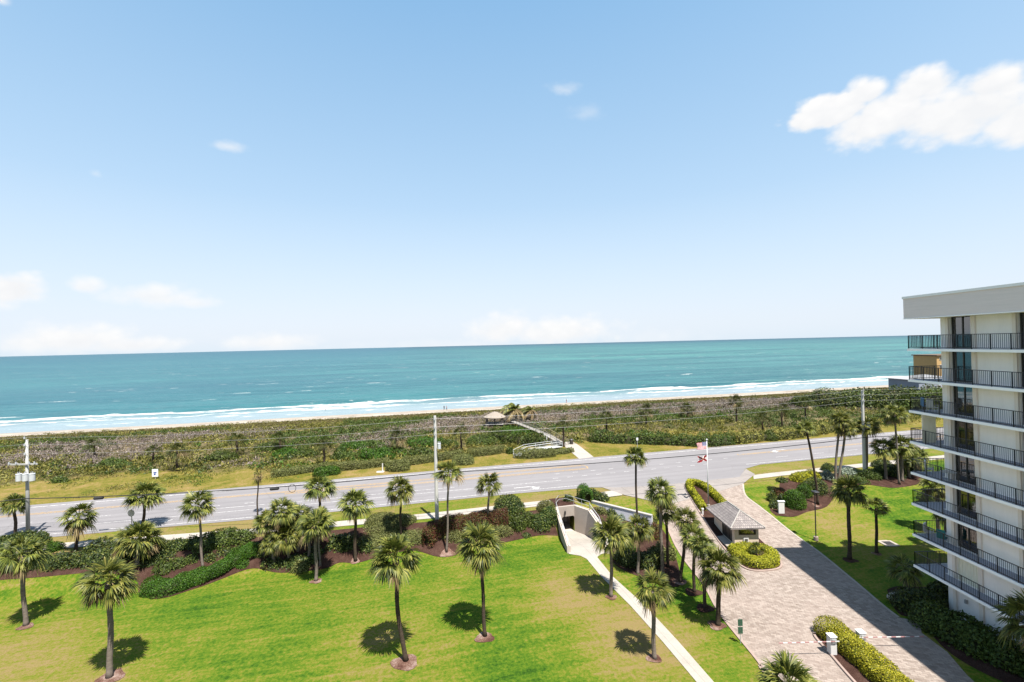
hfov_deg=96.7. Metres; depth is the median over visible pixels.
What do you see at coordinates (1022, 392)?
sliding door
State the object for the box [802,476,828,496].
shrub
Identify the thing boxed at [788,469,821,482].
shrub
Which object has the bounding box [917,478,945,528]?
cabbage palm
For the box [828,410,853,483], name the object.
tall palm
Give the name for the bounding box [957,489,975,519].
sliding door
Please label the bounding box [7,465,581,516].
road centre line
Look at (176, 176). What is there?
sky
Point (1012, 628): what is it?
cabbage palm
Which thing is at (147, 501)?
cabbage palm
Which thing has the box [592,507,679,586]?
mulch bed
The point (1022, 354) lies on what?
sliding door
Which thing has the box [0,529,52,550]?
shrub
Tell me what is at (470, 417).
power line
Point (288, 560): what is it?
shrub
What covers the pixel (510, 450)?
shrub
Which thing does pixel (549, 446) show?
access ramp
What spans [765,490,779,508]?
shrub
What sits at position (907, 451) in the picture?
cabbage palm
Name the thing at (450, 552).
mulch bed
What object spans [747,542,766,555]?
scrub palm
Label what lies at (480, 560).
cabbage palm
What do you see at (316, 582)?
mulch bed
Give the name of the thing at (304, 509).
cabbage palm
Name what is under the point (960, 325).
sliding door
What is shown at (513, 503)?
shrub
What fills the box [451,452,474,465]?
shrub
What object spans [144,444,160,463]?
scrub palm
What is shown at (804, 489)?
shrub
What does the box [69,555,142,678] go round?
cabbage palm
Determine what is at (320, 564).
slender palm
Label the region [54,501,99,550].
cabbage palm
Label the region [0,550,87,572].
shrub
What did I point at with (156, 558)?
shrub
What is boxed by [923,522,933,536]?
balcony chair
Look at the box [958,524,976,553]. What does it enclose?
sliding door
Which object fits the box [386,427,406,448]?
scrub palm
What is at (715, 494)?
hedge
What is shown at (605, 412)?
scrub palm
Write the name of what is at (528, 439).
hedge
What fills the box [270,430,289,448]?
scrub palm
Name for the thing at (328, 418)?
dune scrub
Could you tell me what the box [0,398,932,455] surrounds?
power line
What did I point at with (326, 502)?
road lane line
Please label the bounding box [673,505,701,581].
cabbage palm
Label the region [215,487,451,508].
road lane line
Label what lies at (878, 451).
cabbage palm
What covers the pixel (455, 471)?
cabbage palm
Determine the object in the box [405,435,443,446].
shrub
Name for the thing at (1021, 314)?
sliding door
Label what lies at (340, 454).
shrub
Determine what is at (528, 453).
hedge
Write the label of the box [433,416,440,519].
utility pole
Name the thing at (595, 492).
shrub
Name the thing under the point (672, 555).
shrub
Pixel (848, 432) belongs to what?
tall palm
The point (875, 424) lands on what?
cabbage palm
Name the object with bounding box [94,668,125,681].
mulch bed
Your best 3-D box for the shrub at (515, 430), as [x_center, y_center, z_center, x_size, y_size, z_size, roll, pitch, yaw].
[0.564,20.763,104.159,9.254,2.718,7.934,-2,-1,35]
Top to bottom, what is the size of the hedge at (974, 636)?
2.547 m
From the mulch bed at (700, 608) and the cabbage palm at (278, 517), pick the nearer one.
the mulch bed at (700, 608)
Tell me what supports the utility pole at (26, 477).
on the ground at (554, 613)
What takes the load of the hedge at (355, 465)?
on the ground at (554, 613)
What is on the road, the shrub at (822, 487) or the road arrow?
the road arrow
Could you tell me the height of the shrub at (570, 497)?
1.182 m
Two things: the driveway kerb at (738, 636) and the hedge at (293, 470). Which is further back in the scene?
the hedge at (293, 470)
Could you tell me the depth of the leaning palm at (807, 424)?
59.97 m
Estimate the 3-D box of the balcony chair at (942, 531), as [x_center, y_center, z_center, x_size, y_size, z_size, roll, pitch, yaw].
[35.415,16.040,37.462,0.590,1.105,0.570,-1,-1,-30]
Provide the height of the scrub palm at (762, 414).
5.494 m
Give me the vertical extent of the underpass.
4.621 m
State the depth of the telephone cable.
53.43 m
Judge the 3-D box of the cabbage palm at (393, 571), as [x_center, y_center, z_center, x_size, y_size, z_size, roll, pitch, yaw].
[-8.401,18.787,33.405,4.750,9.604,4.596,-1,0,0]
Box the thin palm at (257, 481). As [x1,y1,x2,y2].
[252,468,262,515]
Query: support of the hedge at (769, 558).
on the mulch bed at (708, 517)
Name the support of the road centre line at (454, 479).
on the road
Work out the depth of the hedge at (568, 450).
85.50 m
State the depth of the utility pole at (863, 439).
68.61 m
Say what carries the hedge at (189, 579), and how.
on the mulch bed at (329, 558)
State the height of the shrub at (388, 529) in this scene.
2.595 m
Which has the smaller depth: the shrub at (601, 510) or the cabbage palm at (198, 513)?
the cabbage palm at (198, 513)
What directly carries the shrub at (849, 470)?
on the mulch bed at (890, 482)
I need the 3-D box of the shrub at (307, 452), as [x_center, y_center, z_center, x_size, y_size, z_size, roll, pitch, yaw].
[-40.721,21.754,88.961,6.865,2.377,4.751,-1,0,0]
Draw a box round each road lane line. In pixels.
[96,480,558,523]
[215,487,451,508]
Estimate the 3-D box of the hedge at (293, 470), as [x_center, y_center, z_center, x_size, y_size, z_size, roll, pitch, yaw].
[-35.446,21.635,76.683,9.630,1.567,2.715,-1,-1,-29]
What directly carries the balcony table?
on the apartment block
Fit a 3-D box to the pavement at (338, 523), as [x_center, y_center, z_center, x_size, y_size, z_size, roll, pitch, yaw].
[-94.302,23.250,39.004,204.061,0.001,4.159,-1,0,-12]
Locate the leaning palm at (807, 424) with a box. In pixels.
[794,419,819,504]
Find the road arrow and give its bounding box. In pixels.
[140,519,172,522]
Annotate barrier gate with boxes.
[779,632,839,654]
[854,629,923,640]
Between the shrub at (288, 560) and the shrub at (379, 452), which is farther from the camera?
the shrub at (379, 452)
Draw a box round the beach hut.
[484,412,504,426]
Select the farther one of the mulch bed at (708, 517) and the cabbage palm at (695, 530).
the mulch bed at (708, 517)
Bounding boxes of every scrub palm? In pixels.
[82,436,104,457]
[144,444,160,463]
[164,441,190,470]
[226,430,248,452]
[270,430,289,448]
[314,436,333,461]
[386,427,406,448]
[450,422,466,448]
[556,417,570,446]
[597,408,614,430]
[637,403,653,423]
[678,402,696,416]
[726,394,743,421]
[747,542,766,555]
[753,411,772,431]
[772,401,790,426]
[795,396,814,417]
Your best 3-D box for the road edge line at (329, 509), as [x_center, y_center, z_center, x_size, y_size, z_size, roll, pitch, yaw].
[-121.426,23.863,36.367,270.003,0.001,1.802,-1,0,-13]
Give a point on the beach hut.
(498, 415)
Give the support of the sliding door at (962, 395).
in the apartment block
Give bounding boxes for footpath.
[565,441,592,458]
[569,549,713,681]
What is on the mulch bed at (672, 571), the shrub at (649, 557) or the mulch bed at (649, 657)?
the shrub at (649, 557)
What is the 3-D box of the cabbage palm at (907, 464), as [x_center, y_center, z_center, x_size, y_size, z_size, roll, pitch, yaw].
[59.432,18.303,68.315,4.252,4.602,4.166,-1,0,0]
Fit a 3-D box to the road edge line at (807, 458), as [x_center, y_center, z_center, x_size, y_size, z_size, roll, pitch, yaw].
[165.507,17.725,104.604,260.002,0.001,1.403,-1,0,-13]
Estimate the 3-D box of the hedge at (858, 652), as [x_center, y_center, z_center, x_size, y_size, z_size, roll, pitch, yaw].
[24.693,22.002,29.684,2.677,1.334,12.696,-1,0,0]
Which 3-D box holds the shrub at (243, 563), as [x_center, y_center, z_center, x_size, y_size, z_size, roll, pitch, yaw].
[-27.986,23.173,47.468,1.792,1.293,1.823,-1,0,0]
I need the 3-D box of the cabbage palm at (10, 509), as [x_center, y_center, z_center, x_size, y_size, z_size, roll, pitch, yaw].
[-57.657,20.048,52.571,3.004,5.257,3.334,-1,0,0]
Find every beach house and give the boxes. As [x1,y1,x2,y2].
[888,374,941,390]
[913,354,941,375]
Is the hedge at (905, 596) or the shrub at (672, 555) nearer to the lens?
the hedge at (905, 596)
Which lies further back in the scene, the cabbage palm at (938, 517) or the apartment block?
the cabbage palm at (938, 517)
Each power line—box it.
[0,393,918,446]
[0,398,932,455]
[9,388,920,438]
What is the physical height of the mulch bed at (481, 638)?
0.001 m
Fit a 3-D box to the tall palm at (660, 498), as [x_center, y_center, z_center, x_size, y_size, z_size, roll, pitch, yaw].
[14.900,18.172,45.059,3.445,9.882,3.251,-2,-1,43]
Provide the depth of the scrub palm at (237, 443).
88.91 m
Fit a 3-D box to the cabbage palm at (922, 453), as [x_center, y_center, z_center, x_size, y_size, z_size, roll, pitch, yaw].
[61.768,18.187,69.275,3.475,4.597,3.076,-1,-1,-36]
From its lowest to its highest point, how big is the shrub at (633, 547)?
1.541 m
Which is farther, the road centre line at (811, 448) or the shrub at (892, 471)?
the road centre line at (811, 448)
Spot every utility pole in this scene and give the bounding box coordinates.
[8,436,37,531]
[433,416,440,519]
[861,389,870,471]
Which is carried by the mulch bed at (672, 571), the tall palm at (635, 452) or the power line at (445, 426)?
the tall palm at (635, 452)
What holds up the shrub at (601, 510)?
on the mulch bed at (672, 571)
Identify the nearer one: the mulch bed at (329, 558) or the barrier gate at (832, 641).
the barrier gate at (832, 641)
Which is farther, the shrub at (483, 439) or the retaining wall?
the shrub at (483, 439)
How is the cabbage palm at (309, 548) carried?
on the mulch bed at (329, 558)
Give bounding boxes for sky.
[0,0,1023,356]
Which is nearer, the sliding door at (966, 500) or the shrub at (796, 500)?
the sliding door at (966, 500)
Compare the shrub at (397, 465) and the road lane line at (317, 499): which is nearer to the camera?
the road lane line at (317, 499)
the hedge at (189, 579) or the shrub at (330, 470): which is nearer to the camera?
the hedge at (189, 579)
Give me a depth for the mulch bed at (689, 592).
41.44 m
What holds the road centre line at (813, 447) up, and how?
on the road
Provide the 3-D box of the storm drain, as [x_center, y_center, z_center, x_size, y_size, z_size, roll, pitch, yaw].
[41.636,22.402,50.347,1.540,0.110,1.500,-1,0,0]
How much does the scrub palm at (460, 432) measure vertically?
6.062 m
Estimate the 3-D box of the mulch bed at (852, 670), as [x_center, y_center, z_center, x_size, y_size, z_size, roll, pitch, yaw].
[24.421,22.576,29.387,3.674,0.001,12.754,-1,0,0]
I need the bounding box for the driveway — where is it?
[655,485,973,681]
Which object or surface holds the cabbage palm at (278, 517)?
on the mulch bed at (329, 558)
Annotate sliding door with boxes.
[722,523,731,540]
[951,316,970,347]
[952,352,971,382]
[953,386,972,416]
[954,420,973,450]
[955,454,974,484]
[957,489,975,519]
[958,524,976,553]
[1020,313,1023,347]
[1021,353,1023,386]
[1022,392,1023,424]
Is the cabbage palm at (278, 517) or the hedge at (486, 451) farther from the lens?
the hedge at (486, 451)
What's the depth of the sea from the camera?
356.54 m
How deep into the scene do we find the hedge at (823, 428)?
93.35 m
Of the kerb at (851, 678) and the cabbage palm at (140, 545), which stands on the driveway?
the kerb at (851, 678)
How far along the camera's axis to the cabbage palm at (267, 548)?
46.98 m
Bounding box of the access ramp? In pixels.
[513,441,562,453]
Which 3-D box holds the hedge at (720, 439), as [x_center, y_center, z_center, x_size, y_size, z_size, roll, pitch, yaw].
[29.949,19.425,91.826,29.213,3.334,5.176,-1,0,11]
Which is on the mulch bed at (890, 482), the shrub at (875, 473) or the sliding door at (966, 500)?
the shrub at (875, 473)
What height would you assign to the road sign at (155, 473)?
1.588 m
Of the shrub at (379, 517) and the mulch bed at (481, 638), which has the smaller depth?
the mulch bed at (481, 638)
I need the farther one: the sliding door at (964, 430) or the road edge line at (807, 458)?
the road edge line at (807, 458)
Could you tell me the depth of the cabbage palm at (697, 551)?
38.99 m
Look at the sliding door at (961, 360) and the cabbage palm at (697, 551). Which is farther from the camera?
the cabbage palm at (697, 551)
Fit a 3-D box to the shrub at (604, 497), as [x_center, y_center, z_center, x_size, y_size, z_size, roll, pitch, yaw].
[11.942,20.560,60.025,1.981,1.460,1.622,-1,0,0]
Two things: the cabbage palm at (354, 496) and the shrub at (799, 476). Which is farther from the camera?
the shrub at (799, 476)
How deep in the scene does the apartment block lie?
34.64 m
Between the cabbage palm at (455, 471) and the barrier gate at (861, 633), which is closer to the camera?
the barrier gate at (861, 633)
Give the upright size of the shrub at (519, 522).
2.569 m
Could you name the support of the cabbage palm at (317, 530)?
on the mulch bed at (316, 582)
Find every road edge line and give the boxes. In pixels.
[32,429,939,507]
[54,485,577,533]
[752,447,926,463]
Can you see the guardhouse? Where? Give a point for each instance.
(734, 524)
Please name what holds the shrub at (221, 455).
on the ground at (554, 613)
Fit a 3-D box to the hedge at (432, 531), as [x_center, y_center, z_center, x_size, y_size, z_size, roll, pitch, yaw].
[-5.409,21.416,53.278,10.577,2.982,2.346,-1,0,-22]
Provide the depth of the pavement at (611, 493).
62.41 m
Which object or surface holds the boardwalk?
on the ground at (554, 613)
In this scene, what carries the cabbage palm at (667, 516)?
on the mulch bed at (672, 571)
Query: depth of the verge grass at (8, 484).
75.00 m
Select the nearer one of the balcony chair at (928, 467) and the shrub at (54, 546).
the balcony chair at (928, 467)
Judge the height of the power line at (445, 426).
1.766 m
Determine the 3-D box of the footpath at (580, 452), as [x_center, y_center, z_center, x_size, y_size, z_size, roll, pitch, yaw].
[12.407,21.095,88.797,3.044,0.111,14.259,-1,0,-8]
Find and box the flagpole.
[706,439,709,505]
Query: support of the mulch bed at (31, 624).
on the ground at (554, 613)
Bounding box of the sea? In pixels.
[0,335,940,433]
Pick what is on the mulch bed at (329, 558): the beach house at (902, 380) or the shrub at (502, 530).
the shrub at (502, 530)
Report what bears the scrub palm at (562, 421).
on the ground at (554, 613)
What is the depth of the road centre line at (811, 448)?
84.60 m
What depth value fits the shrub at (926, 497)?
60.73 m
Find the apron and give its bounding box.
[600,469,754,501]
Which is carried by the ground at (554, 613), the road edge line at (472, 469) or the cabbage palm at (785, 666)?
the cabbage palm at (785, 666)
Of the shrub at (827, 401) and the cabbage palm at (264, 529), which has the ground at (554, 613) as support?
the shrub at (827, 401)
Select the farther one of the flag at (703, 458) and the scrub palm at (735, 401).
the scrub palm at (735, 401)
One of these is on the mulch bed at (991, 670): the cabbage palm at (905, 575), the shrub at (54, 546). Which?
the cabbage palm at (905, 575)
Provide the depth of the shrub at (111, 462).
83.23 m
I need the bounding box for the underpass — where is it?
[549,495,608,553]
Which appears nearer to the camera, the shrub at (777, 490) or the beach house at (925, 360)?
the shrub at (777, 490)
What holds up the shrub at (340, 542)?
on the mulch bed at (329, 558)
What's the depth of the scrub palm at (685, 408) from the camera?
122.69 m
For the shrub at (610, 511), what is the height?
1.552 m
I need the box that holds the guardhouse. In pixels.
[706,501,764,544]
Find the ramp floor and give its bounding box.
[566,531,599,549]
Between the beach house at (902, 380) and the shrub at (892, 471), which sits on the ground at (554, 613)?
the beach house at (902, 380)
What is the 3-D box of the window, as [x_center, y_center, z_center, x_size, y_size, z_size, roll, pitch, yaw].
[25.873,20.923,50.106,1.900,0.800,0.140,-1,0,0]
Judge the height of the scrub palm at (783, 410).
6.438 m
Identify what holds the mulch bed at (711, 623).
on the ground at (554, 613)
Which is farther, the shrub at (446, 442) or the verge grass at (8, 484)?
the shrub at (446, 442)
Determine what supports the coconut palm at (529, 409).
on the ground at (554, 613)
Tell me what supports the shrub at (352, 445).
on the ground at (554, 613)
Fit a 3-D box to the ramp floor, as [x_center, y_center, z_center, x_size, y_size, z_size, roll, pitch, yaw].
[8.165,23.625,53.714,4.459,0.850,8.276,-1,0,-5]
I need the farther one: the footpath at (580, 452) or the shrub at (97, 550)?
the footpath at (580, 452)
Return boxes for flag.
[696,442,706,449]
[697,455,706,462]
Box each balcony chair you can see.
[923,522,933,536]
[924,460,933,474]
[926,399,938,412]
[936,529,947,542]
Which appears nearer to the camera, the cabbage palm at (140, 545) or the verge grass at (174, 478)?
the cabbage palm at (140, 545)
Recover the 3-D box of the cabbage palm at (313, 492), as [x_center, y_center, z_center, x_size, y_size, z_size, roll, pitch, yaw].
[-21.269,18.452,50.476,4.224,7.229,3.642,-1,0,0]
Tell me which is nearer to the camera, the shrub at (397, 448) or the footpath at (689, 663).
the footpath at (689, 663)
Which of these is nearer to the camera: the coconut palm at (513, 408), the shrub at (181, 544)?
the shrub at (181, 544)
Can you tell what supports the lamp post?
on the ground at (554, 613)
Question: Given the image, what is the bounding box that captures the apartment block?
[902,282,1023,650]
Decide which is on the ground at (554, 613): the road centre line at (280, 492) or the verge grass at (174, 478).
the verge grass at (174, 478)
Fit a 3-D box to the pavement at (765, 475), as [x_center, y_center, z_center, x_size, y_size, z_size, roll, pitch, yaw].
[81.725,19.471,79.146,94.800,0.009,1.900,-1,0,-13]
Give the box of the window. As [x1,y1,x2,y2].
[738,529,755,534]
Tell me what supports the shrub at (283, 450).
on the ground at (554, 613)
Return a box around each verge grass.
[0,462,296,493]
[35,462,302,499]
[45,469,299,487]
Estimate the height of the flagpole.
8.719 m
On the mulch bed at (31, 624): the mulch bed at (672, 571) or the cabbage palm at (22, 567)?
the cabbage palm at (22, 567)
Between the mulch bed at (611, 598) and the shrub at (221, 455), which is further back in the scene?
the shrub at (221, 455)
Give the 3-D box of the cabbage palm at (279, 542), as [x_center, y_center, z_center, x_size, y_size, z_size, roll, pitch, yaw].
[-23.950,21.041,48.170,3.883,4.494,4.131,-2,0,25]
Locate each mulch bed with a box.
[0,510,557,598]
[15,622,33,629]
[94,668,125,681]
[309,578,321,583]
[390,654,416,670]
[440,547,455,556]
[474,632,494,641]
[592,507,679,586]
[605,595,616,599]
[646,653,661,661]
[672,579,686,584]
[685,485,779,569]
[685,588,702,595]
[697,604,714,612]
[707,620,726,629]
[770,471,923,516]
[816,631,874,681]
[843,557,858,562]
[887,586,1023,681]
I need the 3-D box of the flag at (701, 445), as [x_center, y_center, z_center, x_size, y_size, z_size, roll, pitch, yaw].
[24.583,13.639,59.074,1.397,1.067,0.428,-1,0,0]
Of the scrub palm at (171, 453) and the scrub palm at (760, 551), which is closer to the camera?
the scrub palm at (760, 551)
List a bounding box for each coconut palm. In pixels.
[500,403,524,423]
[519,406,538,419]
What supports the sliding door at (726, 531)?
in the guardhouse
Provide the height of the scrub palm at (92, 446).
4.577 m
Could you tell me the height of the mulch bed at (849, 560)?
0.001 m
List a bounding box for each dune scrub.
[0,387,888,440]
[0,391,940,482]
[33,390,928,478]
[43,391,827,433]
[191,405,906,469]
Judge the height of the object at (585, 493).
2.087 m
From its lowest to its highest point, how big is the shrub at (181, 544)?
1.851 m
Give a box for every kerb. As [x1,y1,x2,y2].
[664,522,763,671]
[684,484,781,571]
[742,484,898,616]
[813,628,855,681]
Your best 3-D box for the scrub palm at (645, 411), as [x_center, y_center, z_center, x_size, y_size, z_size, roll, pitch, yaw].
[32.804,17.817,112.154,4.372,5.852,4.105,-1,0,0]
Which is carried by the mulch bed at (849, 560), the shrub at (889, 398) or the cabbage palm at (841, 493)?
the cabbage palm at (841, 493)
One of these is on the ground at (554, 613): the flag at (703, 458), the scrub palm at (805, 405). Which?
the scrub palm at (805, 405)
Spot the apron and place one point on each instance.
(718, 485)
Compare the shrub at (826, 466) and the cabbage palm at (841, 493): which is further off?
the shrub at (826, 466)
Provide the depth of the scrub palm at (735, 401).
114.44 m
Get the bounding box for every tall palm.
[622,446,650,529]
[643,476,679,573]
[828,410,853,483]
[833,417,858,485]
[878,403,910,484]
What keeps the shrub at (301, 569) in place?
on the mulch bed at (329, 558)
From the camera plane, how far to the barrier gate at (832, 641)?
32.74 m
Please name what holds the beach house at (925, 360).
on the ground at (554, 613)
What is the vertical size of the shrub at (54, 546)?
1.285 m
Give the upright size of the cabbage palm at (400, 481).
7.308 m
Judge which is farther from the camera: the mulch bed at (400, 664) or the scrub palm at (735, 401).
the scrub palm at (735, 401)
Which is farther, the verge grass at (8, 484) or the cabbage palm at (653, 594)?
the verge grass at (8, 484)
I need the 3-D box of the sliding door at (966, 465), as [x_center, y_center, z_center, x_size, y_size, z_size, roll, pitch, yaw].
[36.042,10.017,36.013,0.100,2.454,1.790,-1,0,0]
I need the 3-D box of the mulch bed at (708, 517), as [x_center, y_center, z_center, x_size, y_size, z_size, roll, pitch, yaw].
[26.062,21.639,55.597,4.930,2.200,21.445,-1,0,4]
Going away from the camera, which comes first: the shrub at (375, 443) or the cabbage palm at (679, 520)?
the cabbage palm at (679, 520)
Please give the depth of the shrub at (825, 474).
67.22 m
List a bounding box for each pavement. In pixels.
[21,500,552,551]
[601,490,621,496]
[753,455,943,478]
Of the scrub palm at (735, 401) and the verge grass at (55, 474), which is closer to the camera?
the verge grass at (55, 474)
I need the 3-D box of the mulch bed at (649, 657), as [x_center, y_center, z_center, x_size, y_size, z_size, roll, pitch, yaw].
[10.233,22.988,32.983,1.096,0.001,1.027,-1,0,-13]
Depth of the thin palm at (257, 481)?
57.30 m
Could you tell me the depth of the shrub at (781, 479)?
60.54 m
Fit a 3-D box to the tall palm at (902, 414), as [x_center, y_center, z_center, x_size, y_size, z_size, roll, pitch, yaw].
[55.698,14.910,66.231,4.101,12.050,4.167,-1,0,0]
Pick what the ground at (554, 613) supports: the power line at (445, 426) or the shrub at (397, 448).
the shrub at (397, 448)
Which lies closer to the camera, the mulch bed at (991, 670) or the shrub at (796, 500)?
the mulch bed at (991, 670)
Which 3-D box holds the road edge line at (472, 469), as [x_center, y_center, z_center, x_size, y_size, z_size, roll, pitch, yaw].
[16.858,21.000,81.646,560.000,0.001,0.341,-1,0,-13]
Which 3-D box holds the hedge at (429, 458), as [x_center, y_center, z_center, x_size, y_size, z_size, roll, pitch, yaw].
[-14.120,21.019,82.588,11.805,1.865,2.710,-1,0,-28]
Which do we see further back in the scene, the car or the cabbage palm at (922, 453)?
the cabbage palm at (922, 453)
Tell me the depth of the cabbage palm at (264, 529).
47.66 m
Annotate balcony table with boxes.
[940,470,956,481]
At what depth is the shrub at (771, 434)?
92.50 m
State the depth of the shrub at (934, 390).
119.90 m
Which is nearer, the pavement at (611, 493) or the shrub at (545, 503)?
the shrub at (545, 503)
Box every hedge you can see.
[139,541,259,599]
[270,461,330,477]
[330,457,389,470]
[402,449,463,465]
[421,507,508,546]
[466,445,506,456]
[488,427,546,446]
[513,447,556,458]
[550,446,574,454]
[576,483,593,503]
[588,428,736,446]
[685,478,726,510]
[727,540,779,568]
[729,421,835,444]
[812,615,913,681]
[886,580,948,614]
[907,598,1023,679]
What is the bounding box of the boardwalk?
[503,417,568,445]
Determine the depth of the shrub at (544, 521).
54.80 m
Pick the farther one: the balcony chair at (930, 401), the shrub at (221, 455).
the shrub at (221, 455)
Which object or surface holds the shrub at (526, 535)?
on the mulch bed at (329, 558)
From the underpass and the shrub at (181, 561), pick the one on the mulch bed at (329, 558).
the shrub at (181, 561)
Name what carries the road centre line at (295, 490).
on the road
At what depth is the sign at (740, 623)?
34.36 m
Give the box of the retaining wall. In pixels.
[591,500,652,525]
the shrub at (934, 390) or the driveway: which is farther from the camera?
the shrub at (934, 390)
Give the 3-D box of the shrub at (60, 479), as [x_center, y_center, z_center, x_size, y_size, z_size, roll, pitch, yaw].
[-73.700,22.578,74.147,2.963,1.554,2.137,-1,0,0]
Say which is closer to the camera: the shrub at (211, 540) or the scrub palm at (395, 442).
the shrub at (211, 540)
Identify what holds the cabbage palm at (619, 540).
on the ground at (554, 613)
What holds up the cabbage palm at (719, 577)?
on the ground at (554, 613)
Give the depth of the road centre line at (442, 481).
69.81 m
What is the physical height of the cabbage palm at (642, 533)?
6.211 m
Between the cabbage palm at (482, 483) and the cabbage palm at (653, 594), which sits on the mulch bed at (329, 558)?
the cabbage palm at (482, 483)
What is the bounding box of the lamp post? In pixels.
[811,490,819,540]
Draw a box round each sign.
[127,509,134,524]
[152,469,157,478]
[738,618,742,643]
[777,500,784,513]
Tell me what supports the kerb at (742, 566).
on the driveway
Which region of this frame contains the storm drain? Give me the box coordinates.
[878,540,899,546]
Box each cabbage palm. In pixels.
[0,493,31,532]
[0,534,55,625]
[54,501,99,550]
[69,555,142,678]
[110,520,165,565]
[120,481,168,522]
[175,488,216,566]
[250,509,276,556]
[258,532,285,561]
[262,497,299,558]
[262,519,302,557]
[282,501,313,551]
[294,507,337,580]
[296,514,316,556]
[302,476,339,539]
[336,488,375,561]
[366,533,424,661]
[383,475,416,534]
[432,460,465,552]
[453,518,508,636]
[474,471,501,514]
[588,513,634,596]
[624,513,654,573]
[633,566,677,659]
[654,502,678,567]
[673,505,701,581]
[677,522,707,591]
[687,533,717,608]
[695,546,747,625]
[753,649,821,681]
[826,472,868,559]
[854,416,882,468]
[861,496,889,552]
[867,437,901,479]
[881,551,925,588]
[884,433,918,481]
[892,452,923,477]
[910,446,931,463]
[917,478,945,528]
[931,499,946,532]
[991,588,1023,652]
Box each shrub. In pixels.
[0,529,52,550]
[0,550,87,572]
[44,540,66,552]
[46,475,70,483]
[74,536,150,569]
[94,458,133,467]
[138,548,177,569]
[145,536,231,562]
[150,552,199,575]
[164,534,199,551]
[187,526,255,553]
[204,449,240,461]
[235,557,249,569]
[252,440,287,451]
[252,543,328,571]
[271,447,304,456]
[287,446,321,457]
[289,559,310,573]
[312,465,340,476]
[325,532,375,554]
[330,448,357,459]
[339,440,370,450]
[354,439,387,447]
[357,446,395,460]
[357,518,425,550]
[364,511,416,527]
[380,443,408,454]
[384,459,410,471]
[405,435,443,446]
[407,445,433,455]
[441,439,458,447]
[441,523,513,543]
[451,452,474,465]
[466,432,501,445]
[493,493,525,517]
[498,425,537,435]
[506,447,514,453]
[507,510,534,533]
[521,532,530,537]
[531,506,557,533]
[536,499,555,514]
[562,494,574,501]
[590,487,600,499]
[594,506,607,514]
[596,492,609,501]
[606,508,616,515]
[613,544,665,570]
[625,541,636,551]
[651,522,659,540]
[653,515,676,561]
[764,429,778,440]
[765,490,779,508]
[772,487,784,495]
[775,476,788,501]
[781,489,806,510]
[784,386,856,407]
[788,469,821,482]
[795,482,813,498]
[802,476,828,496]
[818,469,833,480]
[819,462,833,471]
[828,387,888,408]
[837,467,857,474]
[851,465,889,484]
[865,384,922,408]
[870,458,922,478]
[895,383,942,414]
[915,483,943,501]
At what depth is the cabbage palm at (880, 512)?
48.20 m
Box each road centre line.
[0,465,576,516]
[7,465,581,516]
[289,469,581,493]
[293,468,584,492]
[743,436,941,454]
[747,442,870,453]
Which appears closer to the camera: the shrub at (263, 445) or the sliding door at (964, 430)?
the sliding door at (964, 430)
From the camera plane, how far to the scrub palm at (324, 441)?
81.39 m
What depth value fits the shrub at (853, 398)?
131.78 m
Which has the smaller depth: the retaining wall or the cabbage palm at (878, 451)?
the retaining wall
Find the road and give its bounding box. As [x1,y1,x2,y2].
[0,428,943,536]
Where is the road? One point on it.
(615, 474)
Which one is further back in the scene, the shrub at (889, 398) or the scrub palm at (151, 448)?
the shrub at (889, 398)
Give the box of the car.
[717,535,731,550]
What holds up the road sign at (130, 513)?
on the ground at (554, 613)
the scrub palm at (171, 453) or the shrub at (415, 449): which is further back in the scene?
the shrub at (415, 449)
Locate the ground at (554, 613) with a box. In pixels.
[0,385,1002,681]
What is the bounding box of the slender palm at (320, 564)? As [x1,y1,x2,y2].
[307,505,327,565]
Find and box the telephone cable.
[0,432,943,501]
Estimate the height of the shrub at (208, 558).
2.909 m
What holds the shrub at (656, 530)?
on the mulch bed at (672, 571)
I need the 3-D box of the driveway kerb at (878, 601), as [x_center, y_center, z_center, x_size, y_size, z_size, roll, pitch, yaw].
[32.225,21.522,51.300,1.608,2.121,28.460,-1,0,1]
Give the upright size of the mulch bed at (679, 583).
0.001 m
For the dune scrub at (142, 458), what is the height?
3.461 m
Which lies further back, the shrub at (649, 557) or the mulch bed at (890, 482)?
the mulch bed at (890, 482)

